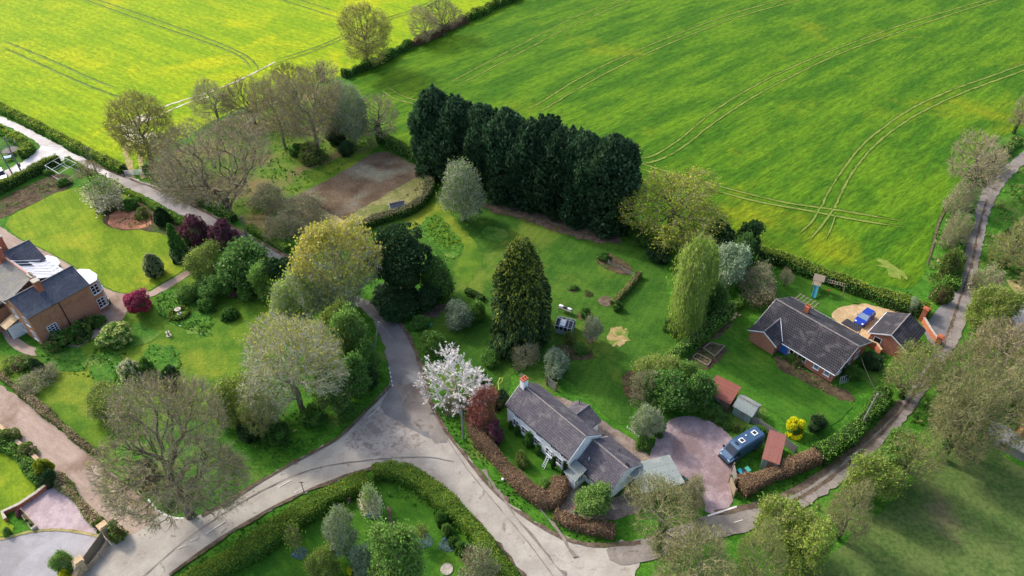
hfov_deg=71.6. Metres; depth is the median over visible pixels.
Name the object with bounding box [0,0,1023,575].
ground
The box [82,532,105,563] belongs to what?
drive gate
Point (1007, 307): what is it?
lane tree
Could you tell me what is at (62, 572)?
yellow shrub
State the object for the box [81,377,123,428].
garden tree
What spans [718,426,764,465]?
camper van
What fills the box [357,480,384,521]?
cherry tree
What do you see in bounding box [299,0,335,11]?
wheel track
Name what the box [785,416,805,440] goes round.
forsythia bush
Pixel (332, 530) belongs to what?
willow bush
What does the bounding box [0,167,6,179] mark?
parked car
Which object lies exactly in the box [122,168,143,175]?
field gate
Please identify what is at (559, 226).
bare soil strip
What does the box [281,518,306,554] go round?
young tree
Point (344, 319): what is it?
garden tree
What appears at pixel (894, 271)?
bare soil
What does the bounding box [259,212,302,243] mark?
hazel bush
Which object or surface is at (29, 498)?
terrace wall
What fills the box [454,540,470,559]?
green shrub
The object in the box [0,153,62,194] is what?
garden hedge
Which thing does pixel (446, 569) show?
stone disc
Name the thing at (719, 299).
garden tree
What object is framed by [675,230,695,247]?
mixed shrub
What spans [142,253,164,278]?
clipped holly
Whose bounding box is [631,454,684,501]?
carport
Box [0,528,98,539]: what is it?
cobble edge
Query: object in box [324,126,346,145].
evergreen bush
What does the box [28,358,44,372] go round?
conifer bush
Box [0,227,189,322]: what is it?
gravel court
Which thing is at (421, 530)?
young tree
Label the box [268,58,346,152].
woodland tree
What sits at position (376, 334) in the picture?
utility pole
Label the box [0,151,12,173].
utility pole
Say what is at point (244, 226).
utility pole
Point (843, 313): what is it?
gravel yard
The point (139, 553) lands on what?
road
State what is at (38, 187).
ground cover
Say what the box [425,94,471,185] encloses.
leylandii tree
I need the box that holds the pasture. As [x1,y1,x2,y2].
[815,443,1023,575]
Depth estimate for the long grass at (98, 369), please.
103.37 m
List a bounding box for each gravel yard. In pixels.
[649,416,737,513]
[832,303,901,338]
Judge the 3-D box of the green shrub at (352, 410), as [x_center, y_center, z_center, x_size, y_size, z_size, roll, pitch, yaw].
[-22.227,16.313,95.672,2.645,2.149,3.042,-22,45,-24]
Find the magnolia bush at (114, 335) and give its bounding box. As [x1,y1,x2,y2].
[94,321,131,349]
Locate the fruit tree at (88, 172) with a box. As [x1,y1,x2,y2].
[72,159,102,181]
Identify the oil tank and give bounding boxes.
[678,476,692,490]
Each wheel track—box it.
[0,46,151,104]
[1,40,116,88]
[85,0,250,69]
[97,0,257,71]
[277,0,431,59]
[278,0,439,62]
[282,0,336,17]
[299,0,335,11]
[377,86,412,103]
[384,85,415,100]
[450,0,617,81]
[455,0,630,86]
[528,0,781,110]
[539,0,798,111]
[640,168,899,226]
[641,163,898,220]
[642,0,983,158]
[642,0,996,163]
[799,205,821,233]
[808,209,833,241]
[811,64,1023,223]
[826,216,835,238]
[827,70,1023,219]
[927,138,998,265]
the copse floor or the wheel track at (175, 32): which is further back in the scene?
the wheel track at (175, 32)
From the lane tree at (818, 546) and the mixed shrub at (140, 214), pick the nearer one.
the lane tree at (818, 546)
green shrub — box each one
[2,526,11,537]
[42,169,53,175]
[45,546,74,574]
[54,177,72,186]
[137,356,154,374]
[155,475,196,505]
[173,281,201,304]
[197,298,217,312]
[237,284,258,302]
[260,420,289,447]
[297,401,327,427]
[338,402,357,420]
[410,315,431,330]
[419,330,448,357]
[434,509,447,528]
[441,523,452,537]
[448,535,458,547]
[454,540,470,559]
[470,298,485,321]
[475,370,486,384]
[479,348,500,369]
[539,477,551,489]
[567,283,578,290]
[573,341,589,356]
[580,307,590,318]
[596,250,609,260]
[611,300,622,311]
[626,220,640,237]
[631,224,671,247]
[635,434,652,451]
[648,420,666,438]
[661,316,680,334]
[698,399,723,420]
[701,304,709,319]
[709,412,729,425]
[751,424,767,434]
[787,353,796,362]
[809,412,825,420]
[840,363,864,381]
[886,425,917,453]
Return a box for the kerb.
[148,500,190,518]
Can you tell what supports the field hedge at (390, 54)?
on the ground at (860, 390)
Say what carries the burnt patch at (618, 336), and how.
on the lawn at (568, 260)
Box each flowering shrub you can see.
[41,330,71,351]
[63,320,93,345]
[82,314,106,328]
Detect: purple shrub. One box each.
[178,213,210,245]
[206,217,240,247]
[229,290,237,298]
[486,419,503,445]
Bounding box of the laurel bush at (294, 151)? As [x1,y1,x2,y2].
[288,143,300,156]
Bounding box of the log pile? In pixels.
[730,312,740,320]
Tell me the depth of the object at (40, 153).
148.69 m
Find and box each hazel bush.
[182,176,225,207]
[244,180,288,214]
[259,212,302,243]
[272,190,326,229]
[678,472,710,517]
[737,259,779,308]
[937,208,977,249]
[941,177,982,216]
[965,261,1008,296]
[974,148,1008,176]
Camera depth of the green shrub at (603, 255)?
121.95 m
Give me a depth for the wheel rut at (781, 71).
180.72 m
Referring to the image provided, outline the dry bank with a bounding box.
[346,175,423,222]
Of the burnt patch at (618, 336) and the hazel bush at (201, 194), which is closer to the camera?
the burnt patch at (618, 336)
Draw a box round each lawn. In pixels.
[0,276,294,447]
[0,452,35,536]
[5,186,198,292]
[245,482,481,575]
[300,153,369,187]
[362,195,685,424]
[367,191,482,284]
[496,409,557,487]
[680,319,852,430]
[764,271,883,315]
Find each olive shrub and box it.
[444,297,473,331]
[542,345,570,380]
[908,295,920,314]
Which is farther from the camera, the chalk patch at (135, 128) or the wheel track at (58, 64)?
the wheel track at (58, 64)
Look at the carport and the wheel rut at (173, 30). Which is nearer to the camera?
the carport
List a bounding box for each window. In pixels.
[46,322,60,334]
[90,283,101,295]
[96,296,107,308]
[97,278,102,290]
[513,418,518,425]
[521,426,527,433]
[534,436,540,445]
[544,447,552,458]
[555,455,562,467]
[577,474,583,483]
[812,364,818,370]
[822,370,829,377]
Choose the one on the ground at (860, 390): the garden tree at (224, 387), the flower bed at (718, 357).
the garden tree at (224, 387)
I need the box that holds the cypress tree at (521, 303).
[489,236,552,360]
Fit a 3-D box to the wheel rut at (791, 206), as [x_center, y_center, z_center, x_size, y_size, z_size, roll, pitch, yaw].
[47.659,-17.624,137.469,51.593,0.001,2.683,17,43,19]
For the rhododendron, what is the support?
on the garden lawn at (209, 356)
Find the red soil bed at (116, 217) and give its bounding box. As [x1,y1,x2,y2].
[108,209,150,228]
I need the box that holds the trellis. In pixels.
[546,376,557,391]
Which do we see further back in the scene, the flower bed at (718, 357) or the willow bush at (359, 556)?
the flower bed at (718, 357)
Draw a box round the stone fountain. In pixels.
[174,307,181,315]
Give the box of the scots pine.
[366,221,433,290]
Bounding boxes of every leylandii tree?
[406,83,449,179]
[425,92,453,183]
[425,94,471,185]
[450,100,472,192]
[457,101,495,194]
[461,107,497,197]
[476,105,524,204]
[495,117,525,197]
[502,115,544,213]
[516,113,567,213]
[531,126,570,221]
[548,124,584,221]
[554,129,600,229]
[573,136,604,223]
[582,132,643,239]
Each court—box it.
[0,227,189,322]
[0,531,96,575]
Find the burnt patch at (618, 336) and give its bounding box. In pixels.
[607,326,630,346]
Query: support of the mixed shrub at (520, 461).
on the front lawn at (511, 444)
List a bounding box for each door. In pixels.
[567,476,571,485]
[738,411,744,419]
[765,461,774,469]
[780,345,786,354]
[873,337,880,343]
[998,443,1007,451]
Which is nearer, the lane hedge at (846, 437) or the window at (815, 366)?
the lane hedge at (846, 437)
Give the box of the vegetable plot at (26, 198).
[0,173,73,218]
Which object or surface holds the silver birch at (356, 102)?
on the copse floor
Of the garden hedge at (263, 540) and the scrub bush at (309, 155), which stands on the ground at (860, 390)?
the garden hedge at (263, 540)
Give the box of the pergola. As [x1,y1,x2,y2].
[795,293,818,309]
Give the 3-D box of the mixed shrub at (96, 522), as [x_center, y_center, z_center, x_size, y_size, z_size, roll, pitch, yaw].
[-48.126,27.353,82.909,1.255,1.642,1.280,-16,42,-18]
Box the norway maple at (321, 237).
[287,214,388,315]
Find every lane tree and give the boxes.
[618,469,708,570]
[650,518,742,575]
[734,516,792,575]
[751,490,820,566]
[781,514,838,575]
[826,476,877,543]
[838,449,911,509]
[872,440,914,474]
[879,337,946,401]
[890,425,951,485]
[923,373,1012,469]
[927,334,1002,396]
[927,353,1023,457]
[963,282,1023,343]
[969,313,1023,403]
[985,216,1023,270]
[1001,348,1023,407]
[1015,242,1023,289]
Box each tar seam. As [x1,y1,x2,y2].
[143,456,450,575]
[425,384,552,575]
[482,469,565,575]
[537,506,578,557]
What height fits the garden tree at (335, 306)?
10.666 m
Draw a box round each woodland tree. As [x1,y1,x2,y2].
[185,77,235,120]
[213,75,273,123]
[243,66,302,148]
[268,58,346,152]
[268,60,316,109]
[311,84,347,138]
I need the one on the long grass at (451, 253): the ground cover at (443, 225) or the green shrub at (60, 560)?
the ground cover at (443, 225)
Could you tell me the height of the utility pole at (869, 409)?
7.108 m
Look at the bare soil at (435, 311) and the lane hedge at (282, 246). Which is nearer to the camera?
the bare soil at (435, 311)
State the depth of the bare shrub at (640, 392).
95.89 m
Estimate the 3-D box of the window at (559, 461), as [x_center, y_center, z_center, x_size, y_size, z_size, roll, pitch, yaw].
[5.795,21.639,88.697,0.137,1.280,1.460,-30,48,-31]
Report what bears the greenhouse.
on the lawn at (568, 260)
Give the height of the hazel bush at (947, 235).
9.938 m
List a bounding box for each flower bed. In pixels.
[102,200,221,253]
[291,547,307,559]
[365,510,378,519]
[417,533,432,547]
[439,537,453,551]
[557,343,593,360]
[577,310,591,320]
[584,322,596,343]
[596,253,632,274]
[598,296,610,305]
[622,370,644,399]
[688,341,726,369]
[774,355,854,400]
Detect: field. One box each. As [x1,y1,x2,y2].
[0,0,491,173]
[350,0,1023,288]
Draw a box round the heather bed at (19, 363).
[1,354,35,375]
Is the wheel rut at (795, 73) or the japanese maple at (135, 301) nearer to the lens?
the japanese maple at (135, 301)
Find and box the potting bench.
[558,306,572,313]
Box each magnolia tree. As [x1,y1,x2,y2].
[75,171,128,217]
[413,341,492,416]
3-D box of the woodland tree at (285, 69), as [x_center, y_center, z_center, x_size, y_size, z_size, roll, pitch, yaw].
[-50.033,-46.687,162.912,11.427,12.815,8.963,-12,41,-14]
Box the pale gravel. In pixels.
[21,486,96,533]
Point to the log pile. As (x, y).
(735, 314)
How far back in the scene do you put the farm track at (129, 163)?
147.67 m
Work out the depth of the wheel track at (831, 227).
129.62 m
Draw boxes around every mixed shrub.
[0,427,22,440]
[13,441,39,459]
[93,199,114,213]
[94,517,106,528]
[107,519,128,544]
[120,197,138,211]
[134,206,150,220]
[182,233,195,245]
[216,448,237,468]
[514,449,529,469]
[563,331,575,344]
[584,289,592,295]
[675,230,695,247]
[790,355,804,366]
[931,283,954,304]
[937,247,967,278]
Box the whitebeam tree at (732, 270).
[716,240,753,288]
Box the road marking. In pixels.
[707,506,736,516]
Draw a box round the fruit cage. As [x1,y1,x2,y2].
[45,156,79,179]
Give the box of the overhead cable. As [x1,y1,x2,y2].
[379,322,454,400]
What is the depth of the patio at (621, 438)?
93.30 m
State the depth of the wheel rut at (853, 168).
157.14 m
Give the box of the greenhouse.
[555,316,575,334]
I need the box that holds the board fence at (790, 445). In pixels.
[750,416,797,453]
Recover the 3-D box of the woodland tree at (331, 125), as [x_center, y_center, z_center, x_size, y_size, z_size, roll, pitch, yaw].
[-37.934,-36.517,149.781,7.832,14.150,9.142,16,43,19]
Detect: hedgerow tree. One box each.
[406,5,440,42]
[422,0,463,35]
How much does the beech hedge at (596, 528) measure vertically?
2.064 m
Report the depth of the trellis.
99.30 m
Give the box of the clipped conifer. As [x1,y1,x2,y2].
[166,223,189,264]
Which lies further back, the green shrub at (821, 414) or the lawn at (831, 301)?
the lawn at (831, 301)
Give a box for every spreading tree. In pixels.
[137,108,277,211]
[226,307,350,428]
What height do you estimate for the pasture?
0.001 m
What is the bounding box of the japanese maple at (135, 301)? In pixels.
[122,287,151,313]
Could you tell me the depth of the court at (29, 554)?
81.01 m
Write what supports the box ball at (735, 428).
on the ground at (860, 390)
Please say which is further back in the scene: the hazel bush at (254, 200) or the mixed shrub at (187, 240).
the hazel bush at (254, 200)
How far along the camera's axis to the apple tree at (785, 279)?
115.88 m
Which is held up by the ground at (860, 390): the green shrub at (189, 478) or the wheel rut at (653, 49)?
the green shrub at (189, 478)
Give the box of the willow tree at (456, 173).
[435,156,490,222]
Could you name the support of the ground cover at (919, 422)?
on the ground at (860, 390)
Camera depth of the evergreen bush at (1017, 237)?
122.89 m
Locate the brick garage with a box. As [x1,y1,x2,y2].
[868,312,925,360]
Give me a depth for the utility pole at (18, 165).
141.27 m
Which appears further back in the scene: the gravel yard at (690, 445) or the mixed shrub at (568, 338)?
the mixed shrub at (568, 338)
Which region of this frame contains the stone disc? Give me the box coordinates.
[440,563,452,575]
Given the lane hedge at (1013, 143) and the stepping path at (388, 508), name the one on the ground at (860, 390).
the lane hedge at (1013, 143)
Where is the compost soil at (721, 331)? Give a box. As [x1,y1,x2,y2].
[710,320,731,339]
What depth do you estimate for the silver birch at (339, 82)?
154.80 m
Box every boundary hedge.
[659,295,748,365]
[757,245,933,319]
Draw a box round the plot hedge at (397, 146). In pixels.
[379,131,416,163]
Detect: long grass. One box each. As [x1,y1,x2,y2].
[35,344,87,371]
[87,349,121,377]
[92,359,128,394]
[125,321,160,345]
[144,343,180,370]
[154,287,214,337]
[420,216,463,258]
[482,226,508,241]
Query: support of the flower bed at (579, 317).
on the lawn at (568, 260)
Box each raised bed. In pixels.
[692,353,711,366]
[703,342,724,356]
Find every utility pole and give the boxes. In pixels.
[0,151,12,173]
[1,137,20,171]
[83,147,96,171]
[238,216,247,236]
[373,321,379,348]
[457,405,465,439]
[863,393,881,420]
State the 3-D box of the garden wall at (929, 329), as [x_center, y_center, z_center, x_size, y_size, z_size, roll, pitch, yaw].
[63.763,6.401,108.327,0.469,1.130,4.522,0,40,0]
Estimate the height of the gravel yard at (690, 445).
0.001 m
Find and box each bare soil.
[414,304,449,318]
[876,258,907,279]
[1007,279,1023,293]
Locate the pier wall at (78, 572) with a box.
[72,567,83,575]
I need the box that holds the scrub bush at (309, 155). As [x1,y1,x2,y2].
[298,141,328,166]
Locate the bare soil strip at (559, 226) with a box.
[482,203,621,243]
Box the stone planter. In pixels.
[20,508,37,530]
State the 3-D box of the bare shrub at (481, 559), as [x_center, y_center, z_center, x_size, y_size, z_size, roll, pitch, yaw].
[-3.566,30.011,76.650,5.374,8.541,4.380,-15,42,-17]
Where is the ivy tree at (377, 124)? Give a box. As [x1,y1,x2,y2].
[353,91,399,144]
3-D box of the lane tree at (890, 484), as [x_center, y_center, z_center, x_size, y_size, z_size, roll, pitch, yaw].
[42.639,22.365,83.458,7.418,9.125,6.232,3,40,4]
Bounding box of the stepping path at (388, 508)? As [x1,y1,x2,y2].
[386,506,396,533]
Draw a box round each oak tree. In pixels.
[77,366,258,538]
[99,85,182,167]
[334,0,394,70]
[613,160,736,253]
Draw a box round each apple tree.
[363,515,429,575]
[779,267,795,285]
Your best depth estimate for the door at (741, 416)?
95.13 m
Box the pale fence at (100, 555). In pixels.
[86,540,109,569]
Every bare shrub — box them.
[12,361,59,401]
[142,368,160,387]
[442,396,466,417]
[457,541,502,575]
[510,341,542,370]
[629,365,662,407]
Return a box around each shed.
[388,200,404,209]
[712,375,740,412]
[760,429,786,469]
[983,421,1023,461]
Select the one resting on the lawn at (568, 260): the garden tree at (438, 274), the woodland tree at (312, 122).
the garden tree at (438, 274)
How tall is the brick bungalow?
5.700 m
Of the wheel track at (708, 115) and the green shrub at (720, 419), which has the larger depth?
the wheel track at (708, 115)
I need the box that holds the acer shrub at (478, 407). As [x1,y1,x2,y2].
[464,382,499,428]
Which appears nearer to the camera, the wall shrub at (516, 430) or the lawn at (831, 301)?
the wall shrub at (516, 430)
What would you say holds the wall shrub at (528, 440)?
on the front lawn at (511, 444)
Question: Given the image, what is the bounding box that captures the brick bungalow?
[748,297,871,382]
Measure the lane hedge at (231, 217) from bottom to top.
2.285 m
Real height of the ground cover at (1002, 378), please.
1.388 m
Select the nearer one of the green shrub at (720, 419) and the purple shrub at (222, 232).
the green shrub at (720, 419)
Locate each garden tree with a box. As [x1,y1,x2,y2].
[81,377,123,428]
[179,238,221,281]
[194,272,235,300]
[202,370,258,432]
[206,235,272,292]
[236,384,281,437]
[244,257,276,302]
[309,357,354,417]
[315,296,353,352]
[326,301,369,361]
[337,350,374,397]
[352,335,383,372]
[418,251,456,298]
[571,480,614,518]
[580,314,604,343]
[627,401,669,442]
[629,351,680,397]
[642,365,698,414]
[677,358,698,380]
[679,369,719,412]
[707,279,731,313]
[733,229,757,271]
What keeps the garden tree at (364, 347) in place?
on the ground at (860, 390)
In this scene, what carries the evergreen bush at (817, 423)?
on the ground at (860, 390)
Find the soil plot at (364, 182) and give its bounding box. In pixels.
[276,151,422,220]
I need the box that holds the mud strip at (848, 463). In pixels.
[780,199,987,509]
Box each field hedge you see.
[340,39,413,78]
[412,14,468,46]
[465,0,518,21]
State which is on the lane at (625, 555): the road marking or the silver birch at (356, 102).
the road marking
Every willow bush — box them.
[302,542,342,575]
[320,502,360,560]
[347,542,372,575]
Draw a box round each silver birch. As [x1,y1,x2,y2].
[264,276,304,323]
[275,260,327,320]
[324,76,357,119]
[329,82,370,145]
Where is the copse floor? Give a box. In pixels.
[156,82,376,237]
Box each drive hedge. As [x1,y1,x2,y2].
[0,370,98,454]
[0,429,42,486]
[51,471,102,527]
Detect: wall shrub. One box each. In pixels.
[508,420,513,429]
[513,425,520,435]
[523,431,533,447]
[534,444,540,455]
[550,456,556,468]
[561,460,567,475]
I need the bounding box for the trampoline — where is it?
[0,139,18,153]
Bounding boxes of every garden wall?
[867,339,882,353]
[922,317,936,340]
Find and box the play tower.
[810,273,844,298]
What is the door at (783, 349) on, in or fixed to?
in the brick bungalow
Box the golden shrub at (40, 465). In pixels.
[31,458,55,474]
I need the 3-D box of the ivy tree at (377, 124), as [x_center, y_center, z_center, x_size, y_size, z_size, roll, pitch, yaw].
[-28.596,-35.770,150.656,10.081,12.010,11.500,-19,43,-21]
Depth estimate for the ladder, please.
89.08 m
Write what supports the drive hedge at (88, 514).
on the ground at (860, 390)
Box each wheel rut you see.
[4,40,113,86]
[9,49,140,102]
[88,0,249,65]
[100,0,258,67]
[276,6,426,62]
[282,3,425,57]
[453,0,615,79]
[459,0,629,83]
[528,0,778,109]
[543,0,795,108]
[640,0,981,157]
[643,168,901,225]
[644,163,899,219]
[647,0,993,161]
[798,202,821,232]
[808,208,832,239]
[819,63,1023,206]
[829,69,1023,211]
[928,137,997,256]
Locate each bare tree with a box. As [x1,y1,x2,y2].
[945,127,1014,200]
[1008,95,1023,133]
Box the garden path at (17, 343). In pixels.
[2,322,107,355]
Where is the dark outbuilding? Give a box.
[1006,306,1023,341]
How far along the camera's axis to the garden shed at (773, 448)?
89.06 m
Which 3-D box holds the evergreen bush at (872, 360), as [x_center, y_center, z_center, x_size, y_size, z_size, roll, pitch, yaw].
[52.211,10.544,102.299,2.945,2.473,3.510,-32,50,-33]
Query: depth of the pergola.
110.69 m
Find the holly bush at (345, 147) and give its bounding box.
[338,140,354,156]
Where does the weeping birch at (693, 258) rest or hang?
on the lawn at (568, 260)
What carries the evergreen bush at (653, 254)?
on the lawn at (568, 260)
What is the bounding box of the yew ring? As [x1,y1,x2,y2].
[167,305,189,321]
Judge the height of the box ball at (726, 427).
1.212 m
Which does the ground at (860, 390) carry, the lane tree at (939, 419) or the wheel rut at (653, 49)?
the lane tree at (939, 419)
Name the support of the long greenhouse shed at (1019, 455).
on the ground at (860, 390)
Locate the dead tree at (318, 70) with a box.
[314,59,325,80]
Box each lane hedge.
[0,101,127,174]
[140,164,237,222]
[245,223,290,253]
[809,384,894,466]
[941,203,975,291]
[973,135,1023,187]
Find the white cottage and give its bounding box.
[505,374,642,498]
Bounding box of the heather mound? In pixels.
[15,508,21,517]
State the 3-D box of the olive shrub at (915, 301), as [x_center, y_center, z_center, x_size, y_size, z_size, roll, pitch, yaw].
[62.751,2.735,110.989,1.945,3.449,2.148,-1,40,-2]
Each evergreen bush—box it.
[38,468,56,489]
[127,456,157,487]
[157,364,180,393]
[235,419,263,443]
[260,256,291,291]
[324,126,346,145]
[358,363,378,389]
[369,283,421,323]
[417,284,443,312]
[488,333,517,360]
[491,388,509,412]
[645,242,673,265]
[704,217,735,249]
[734,219,765,265]
[808,415,828,433]
[861,350,884,371]
[998,225,1023,254]
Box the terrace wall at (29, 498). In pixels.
[0,485,48,521]
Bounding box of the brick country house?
[0,235,108,343]
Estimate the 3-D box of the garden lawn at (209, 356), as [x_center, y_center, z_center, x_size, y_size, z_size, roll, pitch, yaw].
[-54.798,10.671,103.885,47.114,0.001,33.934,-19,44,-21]
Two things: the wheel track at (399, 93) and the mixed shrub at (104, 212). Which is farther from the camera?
the wheel track at (399, 93)
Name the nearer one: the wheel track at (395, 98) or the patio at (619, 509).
the patio at (619, 509)
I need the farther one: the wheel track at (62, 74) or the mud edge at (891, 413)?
the wheel track at (62, 74)
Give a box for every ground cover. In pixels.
[1,176,60,213]
[41,348,125,378]
[100,357,125,388]
[117,210,150,225]
[147,345,181,368]
[155,282,212,335]
[171,89,364,206]
[185,485,329,568]
[201,372,384,500]
[250,333,379,449]
[353,182,423,223]
[379,481,457,540]
[405,297,452,324]
[423,215,461,258]
[436,408,605,542]
[556,345,596,357]
[696,345,716,361]
[738,403,892,501]
[741,315,981,541]
[780,356,843,391]
[928,203,964,295]
[965,341,1022,424]
[983,168,1023,305]
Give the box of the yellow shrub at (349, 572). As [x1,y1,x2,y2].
[346,566,353,575]
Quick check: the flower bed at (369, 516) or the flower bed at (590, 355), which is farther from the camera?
the flower bed at (590, 355)
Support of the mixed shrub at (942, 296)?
on the ground at (860, 390)
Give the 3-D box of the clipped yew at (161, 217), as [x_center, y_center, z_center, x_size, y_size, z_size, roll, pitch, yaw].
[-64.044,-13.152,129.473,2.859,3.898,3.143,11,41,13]
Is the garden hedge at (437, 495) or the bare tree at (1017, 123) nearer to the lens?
the garden hedge at (437, 495)
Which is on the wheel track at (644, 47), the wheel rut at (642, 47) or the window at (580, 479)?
the wheel rut at (642, 47)
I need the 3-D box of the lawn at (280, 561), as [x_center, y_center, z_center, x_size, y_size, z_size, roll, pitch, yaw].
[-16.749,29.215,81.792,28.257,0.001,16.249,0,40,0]
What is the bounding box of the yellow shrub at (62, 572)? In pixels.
[58,569,71,575]
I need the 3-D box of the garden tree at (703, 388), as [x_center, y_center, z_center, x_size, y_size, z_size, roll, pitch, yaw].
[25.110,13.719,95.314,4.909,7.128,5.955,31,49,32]
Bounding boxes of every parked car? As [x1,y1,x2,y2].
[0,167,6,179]
[854,307,875,326]
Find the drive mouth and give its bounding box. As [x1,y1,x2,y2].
[925,304,951,347]
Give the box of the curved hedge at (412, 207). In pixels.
[354,175,435,232]
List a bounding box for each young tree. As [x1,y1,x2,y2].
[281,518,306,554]
[364,137,376,149]
[413,520,433,543]
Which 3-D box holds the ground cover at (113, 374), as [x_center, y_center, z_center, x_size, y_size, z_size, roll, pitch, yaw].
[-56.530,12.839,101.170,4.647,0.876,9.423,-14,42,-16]
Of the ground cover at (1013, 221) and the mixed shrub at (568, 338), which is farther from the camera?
the ground cover at (1013, 221)
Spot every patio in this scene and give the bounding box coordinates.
[554,396,648,460]
[557,483,650,519]
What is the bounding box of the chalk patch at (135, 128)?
[117,115,156,140]
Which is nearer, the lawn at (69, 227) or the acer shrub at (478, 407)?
the acer shrub at (478, 407)
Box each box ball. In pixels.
[722,422,731,431]
[731,423,739,432]
[741,424,752,432]
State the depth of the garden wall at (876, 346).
105.17 m
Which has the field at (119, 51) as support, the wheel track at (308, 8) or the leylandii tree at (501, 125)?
the wheel track at (308, 8)
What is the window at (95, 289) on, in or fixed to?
in the brick country house
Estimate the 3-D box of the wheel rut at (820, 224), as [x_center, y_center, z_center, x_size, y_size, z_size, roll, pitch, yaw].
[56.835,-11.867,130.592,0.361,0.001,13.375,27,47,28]
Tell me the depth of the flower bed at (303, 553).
80.59 m
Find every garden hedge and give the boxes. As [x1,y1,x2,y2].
[0,123,34,158]
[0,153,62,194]
[64,156,162,211]
[154,204,227,250]
[180,469,369,575]
[371,459,519,575]
[464,286,485,301]
[610,270,643,305]
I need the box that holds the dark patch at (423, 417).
[391,383,448,442]
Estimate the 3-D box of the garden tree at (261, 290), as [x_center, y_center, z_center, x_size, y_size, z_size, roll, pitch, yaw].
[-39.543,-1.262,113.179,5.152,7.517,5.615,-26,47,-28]
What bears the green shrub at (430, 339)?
on the lawn at (568, 260)
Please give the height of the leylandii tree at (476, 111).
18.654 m
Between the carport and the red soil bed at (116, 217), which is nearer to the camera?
the carport
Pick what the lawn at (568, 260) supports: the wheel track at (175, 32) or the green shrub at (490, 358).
the green shrub at (490, 358)
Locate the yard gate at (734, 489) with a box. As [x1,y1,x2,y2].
[728,474,737,497]
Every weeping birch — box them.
[663,220,719,340]
[689,231,723,313]
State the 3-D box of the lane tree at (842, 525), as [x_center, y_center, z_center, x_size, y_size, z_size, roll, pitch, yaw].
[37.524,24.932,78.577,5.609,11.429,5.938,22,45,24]
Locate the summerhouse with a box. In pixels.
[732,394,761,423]
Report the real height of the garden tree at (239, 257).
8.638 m
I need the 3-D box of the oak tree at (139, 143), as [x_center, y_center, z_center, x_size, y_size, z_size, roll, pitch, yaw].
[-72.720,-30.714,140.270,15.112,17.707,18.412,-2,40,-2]
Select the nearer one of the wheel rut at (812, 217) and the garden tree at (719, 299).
the garden tree at (719, 299)
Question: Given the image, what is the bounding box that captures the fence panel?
[731,462,738,485]
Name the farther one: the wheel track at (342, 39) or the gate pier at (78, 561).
the wheel track at (342, 39)
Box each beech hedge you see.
[463,412,569,512]
[552,506,616,540]
[734,447,823,497]
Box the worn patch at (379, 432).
[345,404,424,455]
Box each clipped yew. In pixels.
[153,206,171,226]
[219,306,239,322]
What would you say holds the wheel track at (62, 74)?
on the field at (119, 51)
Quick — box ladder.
[542,449,551,468]
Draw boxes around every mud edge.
[85,160,322,276]
[169,466,526,575]
[201,386,390,516]
[394,315,428,384]
[425,385,640,547]
[714,399,902,515]
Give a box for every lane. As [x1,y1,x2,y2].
[109,171,231,228]
[176,203,447,442]
[606,151,1023,564]
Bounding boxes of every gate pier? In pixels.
[71,555,88,571]
[96,520,109,537]
[918,306,930,321]
[935,333,944,344]
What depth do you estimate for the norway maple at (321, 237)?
104.36 m
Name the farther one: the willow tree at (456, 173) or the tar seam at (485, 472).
the willow tree at (456, 173)
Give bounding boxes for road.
[0,116,143,194]
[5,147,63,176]
[83,392,639,575]
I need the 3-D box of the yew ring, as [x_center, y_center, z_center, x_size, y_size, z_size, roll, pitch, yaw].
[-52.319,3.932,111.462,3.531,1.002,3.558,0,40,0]
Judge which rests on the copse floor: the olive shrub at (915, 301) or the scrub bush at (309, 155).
the scrub bush at (309, 155)
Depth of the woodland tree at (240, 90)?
155.81 m
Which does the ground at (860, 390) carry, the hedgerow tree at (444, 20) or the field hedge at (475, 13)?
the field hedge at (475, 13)
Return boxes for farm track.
[117,62,274,125]
[123,139,134,177]
[137,149,146,178]
[160,94,215,114]
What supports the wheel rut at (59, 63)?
on the wheel track at (58, 64)
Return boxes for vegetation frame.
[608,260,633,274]
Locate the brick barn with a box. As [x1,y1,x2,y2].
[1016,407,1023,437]
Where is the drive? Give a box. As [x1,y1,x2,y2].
[0,385,155,535]
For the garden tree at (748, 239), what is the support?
on the ground at (860, 390)
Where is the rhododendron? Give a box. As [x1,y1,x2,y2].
[116,357,145,382]
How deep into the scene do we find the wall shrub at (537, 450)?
90.50 m
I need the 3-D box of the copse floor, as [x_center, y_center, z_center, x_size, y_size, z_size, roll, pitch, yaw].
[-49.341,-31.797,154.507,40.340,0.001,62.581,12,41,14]
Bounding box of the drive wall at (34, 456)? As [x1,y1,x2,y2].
[0,424,101,520]
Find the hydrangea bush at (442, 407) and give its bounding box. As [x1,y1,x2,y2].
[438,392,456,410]
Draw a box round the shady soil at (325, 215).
[276,201,348,233]
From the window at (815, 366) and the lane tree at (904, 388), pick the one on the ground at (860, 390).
the lane tree at (904, 388)
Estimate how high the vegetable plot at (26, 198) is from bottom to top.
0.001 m
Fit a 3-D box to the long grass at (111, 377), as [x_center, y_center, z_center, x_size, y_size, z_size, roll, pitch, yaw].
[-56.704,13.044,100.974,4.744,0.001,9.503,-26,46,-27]

